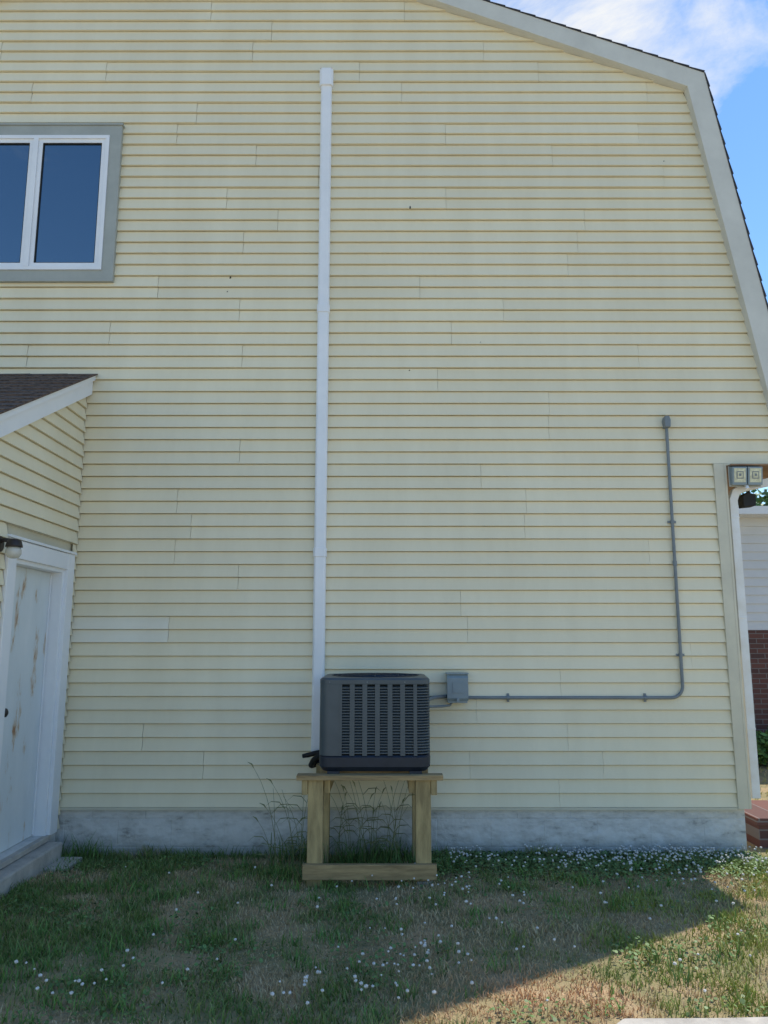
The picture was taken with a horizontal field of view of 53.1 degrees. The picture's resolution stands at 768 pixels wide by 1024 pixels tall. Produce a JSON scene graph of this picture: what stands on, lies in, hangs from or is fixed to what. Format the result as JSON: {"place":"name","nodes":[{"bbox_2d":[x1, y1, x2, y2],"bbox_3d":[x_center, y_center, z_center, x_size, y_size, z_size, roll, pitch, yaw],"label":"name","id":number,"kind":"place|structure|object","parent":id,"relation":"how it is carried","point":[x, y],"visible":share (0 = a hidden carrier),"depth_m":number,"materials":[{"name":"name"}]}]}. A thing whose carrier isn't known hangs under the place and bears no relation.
{"place":"outdoors","nodes":[
{"label":"outdoors","id":0,"kind":"place"},
{"bbox_2d":[0,762,767,1023],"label":"lawn ground","id":1,"kind":"structure","parent":0,"point":[488,1002],"depth_m":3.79,"materials":[{"name":"green plant"}]},
{"bbox_2d":[0,833,54,859],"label":"annex foundation","id":2,"kind":"object","parent":1,"relation":"on","point":[16,847],"depth_m":5.26,"materials":[{"name":"grey concrete"}]},
{"bbox_2d":[0,523,72,602],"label":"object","id":3,"kind":"object","parent":2,"relation":"on","point":[30,535],"visible":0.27,"depth_m":5.46,"materials":[{"name":"beige wood"}]},
{"bbox_2d":[0,534,76,869],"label":"annex door","id":4,"kind":"structure","parent":3,"relation":"in","point":[36,606],"depth_m":5.51,"materials":[{"name":"white wood"}]},
{"bbox_2d":[0,842,61,897],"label":"concrete step","id":5,"kind":"object","parent":1,"relation":"on","point":[32,863],"visible":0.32,"depth_m":5.05,"materials":[{"name":"grey concrete"}]},
{"bbox_2d":[0,397,86,828],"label":"annex siding","id":6,"kind":"object","parent":1,"relation":"on","point":[41,464],"visible":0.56,"depth_m":5.55,"materials":[{"name":"beige plastic"}]},
{"bbox_2d":[0,536,22,558],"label":"porch lamp","id":7,"kind":"object","parent":6,"relation":"attached to","point":[13,548],"visible":1,"depth_m":4.80,"materials":[{"name":"white glass"}]},
{"bbox_2d":[0,373,97,413],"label":"annex roof","id":8,"kind":"structure","parent":6,"relation":"on","point":[17,390],"depth_m":5.70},
{"bbox_2d":[0,376,95,437],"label":"annex rake trim","id":9,"kind":"structure","parent":8,"relation":"attached to","point":[15,419],"depth_m":5.38,"materials":[{"name":"grey wood"}]},
{"bbox_2d":[44,857,81,872],"bbox_3d":[-2.295,2.498,5.361,0.270,0.102,0.300,0,-10,0],"label":"paving stone","id":10,"kind":"object","parent":1,"relation":"on","point":[63,862],"visible":0.3,"depth_m":5.32,"materials":[{"name":"stone"}]},
{"bbox_2d":[248,762,414,866],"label":"tall weed stalks","id":11,"kind":"object","parent":1,"relation":"on","point":[349,830],"visible":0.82,"depth_m":5.51,"materials":[{"name":"plant"}]},
{"bbox_2d":[296,763,442,886],"bbox_3d":[-0.091,2.129,5.274,0.949,0.742,0.775,0,-10,0],"label":"wooden stand","id":12,"kind":"object","parent":1,"relation":"on","point":[318,785],"visible":0.72,"depth_m":4.94,"materials":[{"name":"brown wood"}]},
{"bbox_2d":[319,673,429,773],"bbox_3d":[-0.061,1.460,5.411,0.739,0.623,0.706,0,-10,0],"label":"air conditioner condenser","id":13,"kind":"object","parent":12,"relation":"on","point":[374,721],"visible":1,"depth_m":5.08,"materials":[{"name":"metal"}]},
{"bbox_2d":[302,750,318,767],"bbox_3d":[-0.468,1.823,5.704,0.219,0.168,0.223,-3,-10,20],"label":"refrigerant line","id":14,"kind":"object","parent":13,"relation":"attached to","point":[314,761],"visible":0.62,"depth_m":5.64,"materials":[{"name":"black rubber"}]},
{"bbox_2d":[0,844,767,1023],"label":"clover","id":15,"kind":"object","parent":1,"relation":"on","point":[510,858],"depth_m":4.85,"materials":[{"name":"plant"}]},
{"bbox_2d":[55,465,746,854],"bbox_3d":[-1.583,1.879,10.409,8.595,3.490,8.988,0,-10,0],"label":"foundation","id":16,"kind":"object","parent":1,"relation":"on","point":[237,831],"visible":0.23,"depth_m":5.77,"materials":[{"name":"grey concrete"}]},
{"bbox_2d":[27,1,577,429],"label":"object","id":17,"kind":"object","parent":16,"relation":"on","point":[318,187],"visible":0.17,"depth_m":6.56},
{"bbox_2d":[477,0,767,380],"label":"roof shingles","id":18,"kind":"object","parent":17,"relation":"on","point":[712,99],"visible":0.12,"depth_m":6.70,"materials":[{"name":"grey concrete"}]},
{"bbox_2d":[0,0,767,806],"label":"front siding","id":19,"kind":"object","parent":16,"relation":"attached to","point":[554,234],"visible":0.97,"depth_m":6.30,"materials":[{"name":"beige plastic"}]},
{"bbox_2d":[0,123,124,282],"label":"window","id":20,"kind":"structure","parent":19,"relation":"attached to","point":[59,195],"depth_m":6.56,"materials":[{"name":"white plastic"}]},
{"bbox_2d":[311,68,333,751],"bbox_3d":[-0.504,-1.034,6.284,0.118,5.824,0.085,0,-10,0],"label":"line set cover","id":21,"kind":"object","parent":19,"relation":"attached to","point":[321,457],"visible":0.95,"depth_m":6.23,"materials":[{"name":"white plastic"}]},
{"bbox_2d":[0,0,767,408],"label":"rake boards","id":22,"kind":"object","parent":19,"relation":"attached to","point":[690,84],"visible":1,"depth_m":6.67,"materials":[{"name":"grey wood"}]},
{"bbox_2d":[429,672,468,707],"bbox_3d":[0.453,1.349,5.819,0.424,0.257,0.159,4,-10,-23],"label":"disconnect box","id":23,"kind":"object","parent":19,"relation":"attached to","point":[457,687],"visible":0.94,"depth_m":5.82,"materials":[{"name":"grey metal"}]},
{"bbox_2d":[468,416,683,701],"bbox_3d":[1.471,0.338,6.057,1.702,2.258,0.070,0,-10,0],"label":"electrical conduit","id":24,"kind":"object","parent":19,"relation":"attached to","point":[666,422],"visible":0.98,"depth_m":5.93,"materials":[{"name":"grey plastic"}]},
{"bbox_2d":[726,464,767,495],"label":"soffit","id":25,"kind":"structure","parent":19,"relation":"attached to","point":[765,471],"depth_m":6.18,"materials":[{"name":"brown wood"}]},
{"bbox_2d":[728,467,762,489],"bbox_3d":[2.893,-0.279,6.138,0.255,0.208,0.076,0,-10,0],"label":"flood light","id":26,"kind":"object","parent":25,"relation":"attached to","point":[746,477],"visible":1,"depth_m":6.11,"materials":[{"name":"grey plastic"}]},
{"bbox_2d":[738,491,755,508],"bbox_3d":[2.980,-0.196,6.329,0.110,0.324,0.100,0,-10,0],"label":"security camera","id":27,"kind":"object","parent":25,"relation":"attached to","point":[747,499],"visible":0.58,"depth_m":6.27,"materials":[{"name":"black plastic"}]},
{"bbox_2d":[60,464,751,809],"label":"corner boards","id":28,"kind":"object","parent":16,"relation":"on","point":[737,711],"visible":0.94,"depth_m":5.88,"materials":[{"name":"white plastic"}]},
{"bbox_2d":[728,478,767,798],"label":"downspout","id":29,"kind":"object","parent":28,"relation":"attached to","point":[734,494],"visible":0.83,"depth_m":6.01,"materials":[{"name":"paint"}]},
{"bbox_2d":[739,489,767,505],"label":"tree","id":30,"kind":"object","parent":1,"relation":"on","point":[760,499],"depth_m":24.87,"materials":[{"name":"green plant"}]},
{"bbox_2d":[744,800,767,847],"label":"brick step","id":31,"kind":"object","parent":1,"relation":"on","point":[756,819],"visible":0.35,"depth_m":6.04,"materials":[{"name":"red brick"}]},
{"bbox_2d":[748,630,767,759],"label":"brick base","id":32,"kind":"object","parent":1,"relation":"on","point":[758,645],"depth_m":10.45,"materials":[{"name":"red brick"}]},
{"bbox_2d":[739,518,767,629],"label":"siding","id":33,"kind":"object","parent":32,"relation":"on","point":[754,538],"depth_m":10.70,"materials":[{"name":"white plastic"}]},
{"bbox_2d":[738,506,767,517],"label":"eave trim","id":34,"kind":"structure","parent":33,"relation":"on","point":[757,512],"depth_m":10.52,"materials":[{"name":"white plastic"}]},
{"bbox_2d":[756,727,767,764],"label":"shrub","id":35,"kind":"object","parent":1,"relation":"on","point":[762,743],"visible":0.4,"depth_m":9.74,"materials":[{"name":"green plant"}]},
{"bbox_2d":[490,0,767,503],"label":"sky","id":36,"kind":"structure","parent":0,"point":[725,39],"materials":[{"name":"blue"}]},
{"bbox_2d":[617,1017,767,1023],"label":"concrete path","id":37,"kind":"structure","parent":0,"point":[752,1020],"depth_m":3.12,"materials":[{"name":"grey concrete"}]},
{"bbox_2d":[755,762,767,852],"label":"grass","id":38,"kind":"structure","parent":0,"point":[762,791],"depth_m":8.21,"materials":[{"name":"green plant"}]}
]}

